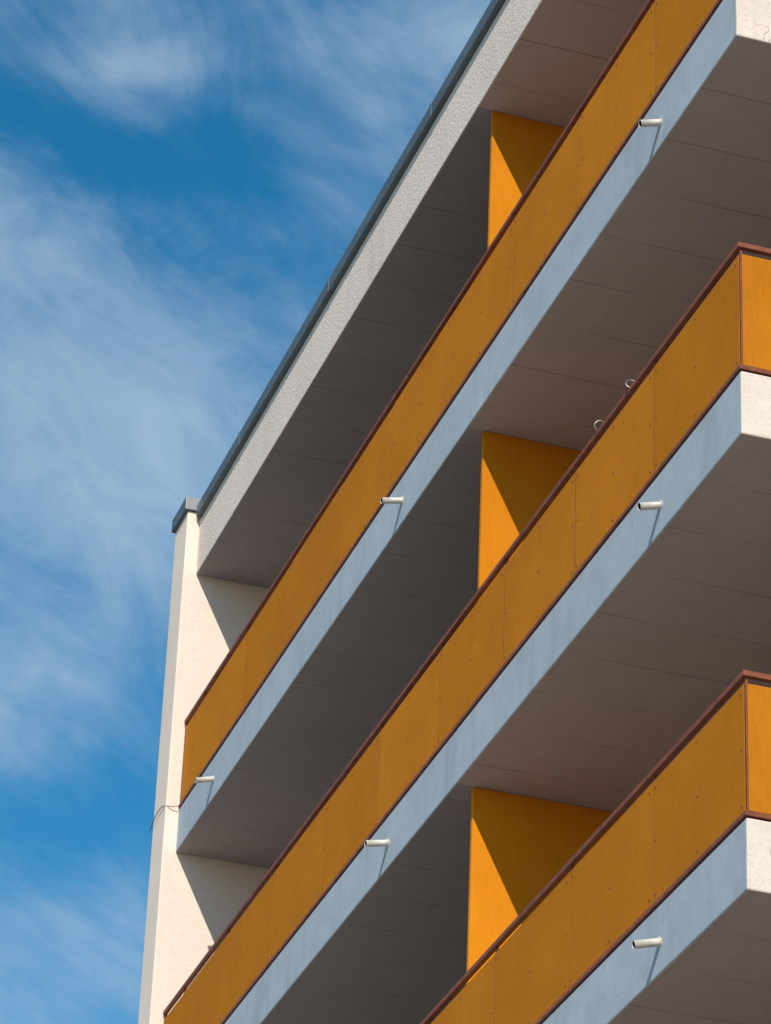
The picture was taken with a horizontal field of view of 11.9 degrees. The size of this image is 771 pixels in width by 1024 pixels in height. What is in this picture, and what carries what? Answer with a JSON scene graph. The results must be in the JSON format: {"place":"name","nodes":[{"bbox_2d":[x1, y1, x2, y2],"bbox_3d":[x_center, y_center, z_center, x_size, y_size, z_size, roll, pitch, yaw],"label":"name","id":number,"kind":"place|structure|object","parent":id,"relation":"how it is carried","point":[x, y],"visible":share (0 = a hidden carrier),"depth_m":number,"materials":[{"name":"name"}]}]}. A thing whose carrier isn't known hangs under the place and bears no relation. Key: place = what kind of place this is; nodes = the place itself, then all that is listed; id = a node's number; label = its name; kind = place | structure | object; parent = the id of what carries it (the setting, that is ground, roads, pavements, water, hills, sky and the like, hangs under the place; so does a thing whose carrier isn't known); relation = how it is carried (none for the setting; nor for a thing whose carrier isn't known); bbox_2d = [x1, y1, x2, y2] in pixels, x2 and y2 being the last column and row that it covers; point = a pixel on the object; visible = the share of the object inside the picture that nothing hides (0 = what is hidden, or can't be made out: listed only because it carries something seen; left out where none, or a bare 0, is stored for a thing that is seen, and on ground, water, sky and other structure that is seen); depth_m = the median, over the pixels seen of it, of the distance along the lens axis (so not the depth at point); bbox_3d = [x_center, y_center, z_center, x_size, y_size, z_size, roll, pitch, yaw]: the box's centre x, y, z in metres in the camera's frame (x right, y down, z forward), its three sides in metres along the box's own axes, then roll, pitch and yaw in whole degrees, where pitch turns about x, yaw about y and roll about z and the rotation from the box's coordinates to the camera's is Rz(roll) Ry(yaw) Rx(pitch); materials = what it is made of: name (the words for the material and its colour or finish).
{"place":"outdoors","nodes":[
{"label":"outdoors","id":0,"kind":"place"},
{"bbox_2d":[0,0,490,1023],"label":"sky","id":1,"kind":"structure","parent":0,"point":[183,182],"materials":[{"name":"blue"}]},
{"label":"ground","id":2,"kind":"structure","parent":0,"visible":0},
{"bbox_2d":[138,511,274,1023],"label":"gable wall","id":3,"kind":"structure","parent":2,"relation":"on","point":[195,904],"depth_m":35.99,"materials":[{"name":"paint"}]},
{"bbox_2d":[149,805,177,831],"bbox_3d":[-2.202,2.971,36.101,0.110,0.122,0.560,21,-35,-29],"label":"loose cable","id":4,"kind":"object","parent":3,"relation":"attached to","point":[158,811],"visible":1,"depth_m":36.13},
{"bbox_2d":[172,496,200,533],"bbox_3d":[3.763,1.205,39.429,12.405,0.150,0.540,11,-31,-15],"label":"gable wall coping","id":5,"kind":"object","parent":3,"relation":"on","point":[189,504],"visible":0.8,"depth_m":37.69,"materials":[{"name":"grey metal"}]},
{"bbox_2d":[176,0,770,868],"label":"balcony slab","id":6,"kind":"structure","parent":3,"relation":"attached to","point":[674,210],"depth_m":28.48,"materials":[{"name":"blue paint"}]},
{"bbox_2d":[195,775,213,782],"bbox_3d":[-1.688,2.517,34.757,0.215,0.101,0.070,11,-31,-15],"label":"drain spout","id":7,"kind":"object","parent":6,"relation":"attached to","point":[203,779],"visible":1,"depth_m":34.73,"materials":[{"name":"plastic"}]},
{"bbox_2d":[380,496,403,504],"bbox_3d":[0.066,-0.092,30.155,0.224,0.102,0.070,11,-31,-15],"label":"drain spout","id":8,"kind":"object","parent":6,"relation":"attached to","point":[391,500],"visible":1,"depth_m":30.13,"materials":[{"name":"plastic"}]},
{"bbox_2d":[178,0,722,807],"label":"balustrade rails","id":9,"kind":"object","parent":6,"relation":"on","point":[460,298],"visible":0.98,"depth_m":29.70,"materials":[{"name":"brown metal"}]},
{"bbox_2d":[181,0,716,800],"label":"balustrade panels","id":10,"kind":"object","parent":9,"relation":"attached to","point":[637,74],"visible":1,"depth_m":29.49,"materials":[{"name":"orange wood"}]},
{"bbox_2d":[199,2,654,769],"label":"panel joint strips","id":11,"kind":"object","parent":10,"relation":"attached to","point":[393,436],"visible":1,"depth_m":29.50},
{"bbox_2d":[487,111,564,248],"bbox_3d":[1.663,-1.989,29.914,1.762,2.617,0.045,11,-31,-15],"label":"balcony partition","id":12,"kind":"object","parent":6,"relation":"on","point":[520,148],"visible":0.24,"depth_m":30.17,"materials":[{"name":"orange paint"}]},
{"bbox_2d":[638,118,661,126],"bbox_3d":[1.846,-2.692,25.529,0.195,0.101,0.070,11,-31,-15],"label":"drain spout","id":13,"kind":"object","parent":6,"relation":"attached to","point":[651,123],"visible":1,"depth_m":25.51,"materials":[{"name":"plastic"}]},
{"bbox_2d":[225,371,770,1023],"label":"balcony slab","id":14,"kind":"structure","parent":3,"relation":"attached to","point":[647,643],"depth_m":26.20,"materials":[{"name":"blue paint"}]},
{"bbox_2d":[364,838,388,847],"bbox_3d":[-0.054,2.567,28.603,0.230,0.102,0.071,11,-31,-15],"label":"drain spout","id":15,"kind":"object","parent":14,"relation":"attached to","point":[375,843],"visible":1,"depth_m":28.57,"materials":[{"name":"plastic"}]},
{"bbox_2d":[163,242,770,1023],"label":"balustrade rails","id":16,"kind":"object","parent":14,"relation":"on","point":[739,248],"visible":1,"depth_m":26.82,"materials":[{"name":"brown metal"}]},
{"bbox_2d":[165,264,736,1021],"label":"panel screws","id":17,"kind":"object","parent":16,"relation":"attached to","point":[441,654],"visible":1,"depth_m":27.19,"materials":[{"name":"brown metal"}]},
{"bbox_2d":[165,254,770,1023],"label":"balustrade panels","id":18,"kind":"object","parent":16,"relation":"attached to","point":[677,388],"visible":1,"depth_m":26.83,"materials":[{"name":"orange wood"}]},
{"bbox_2d":[182,404,653,1013],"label":"panel joint strips","id":19,"kind":"object","parent":18,"relation":"attached to","point":[438,706],"visible":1,"depth_m":26.82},
{"bbox_2d":[477,431,588,601],"bbox_3d":[1.546,0.672,28.362,1.762,2.613,0.045,11,-31,-15],"label":"balcony partition","id":20,"kind":"object","parent":14,"relation":"on","point":[520,478],"visible":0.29,"depth_m":28.63,"materials":[{"name":"orange paint"}]},
{"bbox_2d":[637,500,662,509],"bbox_3d":[1.730,-0.040,23.980,0.195,0.101,0.070,11,-31,-15],"label":"drain spout","id":21,"kind":"object","parent":14,"relation":"attached to","point":[649,505],"visible":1,"depth_m":23.96,"materials":[{"name":"plastic"}]},
{"bbox_2d":[542,818,770,1023],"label":"balcony slab","id":22,"kind":"structure","parent":3,"relation":"attached to","point":[708,922],"depth_m":22.34,"materials":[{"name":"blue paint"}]},
{"bbox_2d":[466,787,622,984],"bbox_3d":[1.429,3.332,26.810,1.762,2.613,0.045,11,-31,-15],"label":"balcony partition","id":23,"kind":"object","parent":22,"relation":"on","point":[524,850],"visible":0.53,"depth_m":27.09,"materials":[{"name":"orange paint"}]},
{"bbox_2d":[420,670,770,1023],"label":"balustrade rails","id":24,"kind":"object","parent":22,"relation":"on","point":[744,676],"visible":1,"depth_m":23.22,"materials":[{"name":"brown metal"}]},
{"bbox_2d":[431,683,770,1023],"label":"balustrade panels","id":25,"kind":"object","parent":24,"relation":"attached to","point":[631,863],"visible":1,"depth_m":23.23,"materials":[{"name":"orange wood"}]},
{"bbox_2d":[493,909,569,1023],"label":"panel joint strips","id":26,"kind":"object","parent":25,"relation":"attached to","point":[568,981],"visible":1,"depth_m":24.18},
{"bbox_2d":[459,693,742,1023],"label":"panel screws","id":27,"kind":"object","parent":24,"relation":"attached to","point":[609,887],"visible":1,"depth_m":23.24,"materials":[{"name":"brown metal"}]},
{"bbox_2d":[632,936,661,948],"bbox_3d":[1.603,2.618,22.429,0.214,0.101,0.070,11,-31,-15],"label":"drain spout","id":28,"kind":"object","parent":22,"relation":"attached to","point":[647,943],"visible":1,"depth_m":22.41,"materials":[{"name":"plastic"}]},
{"bbox_3d":[7.185,6.365,26.808,10.300,19.749,17.687,11,-31,-15],"label":"building body","id":29,"kind":"object","parent":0,"visible":0},
{"bbox_2d":[196,0,646,587],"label":"roof slab","id":30,"kind":"structure","parent":29,"relation":"on","point":[410,270],"depth_m":32.81,"materials":[{"name":"white concrete"}]},
{"bbox_2d":[237,102,433,446],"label":"flashing joint covers","id":31,"kind":"object","parent":30,"relation":"on","point":[329,292],"visible":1,"depth_m":33.93,"materials":[{"name":"metal"}]},
{"bbox_2d":[196,0,505,517],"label":"roof flashing","id":32,"kind":"object","parent":30,"relation":"on","point":[481,29],"visible":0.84,"depth_m":33.26,"materials":[{"name":"grey metal"}]}
]}

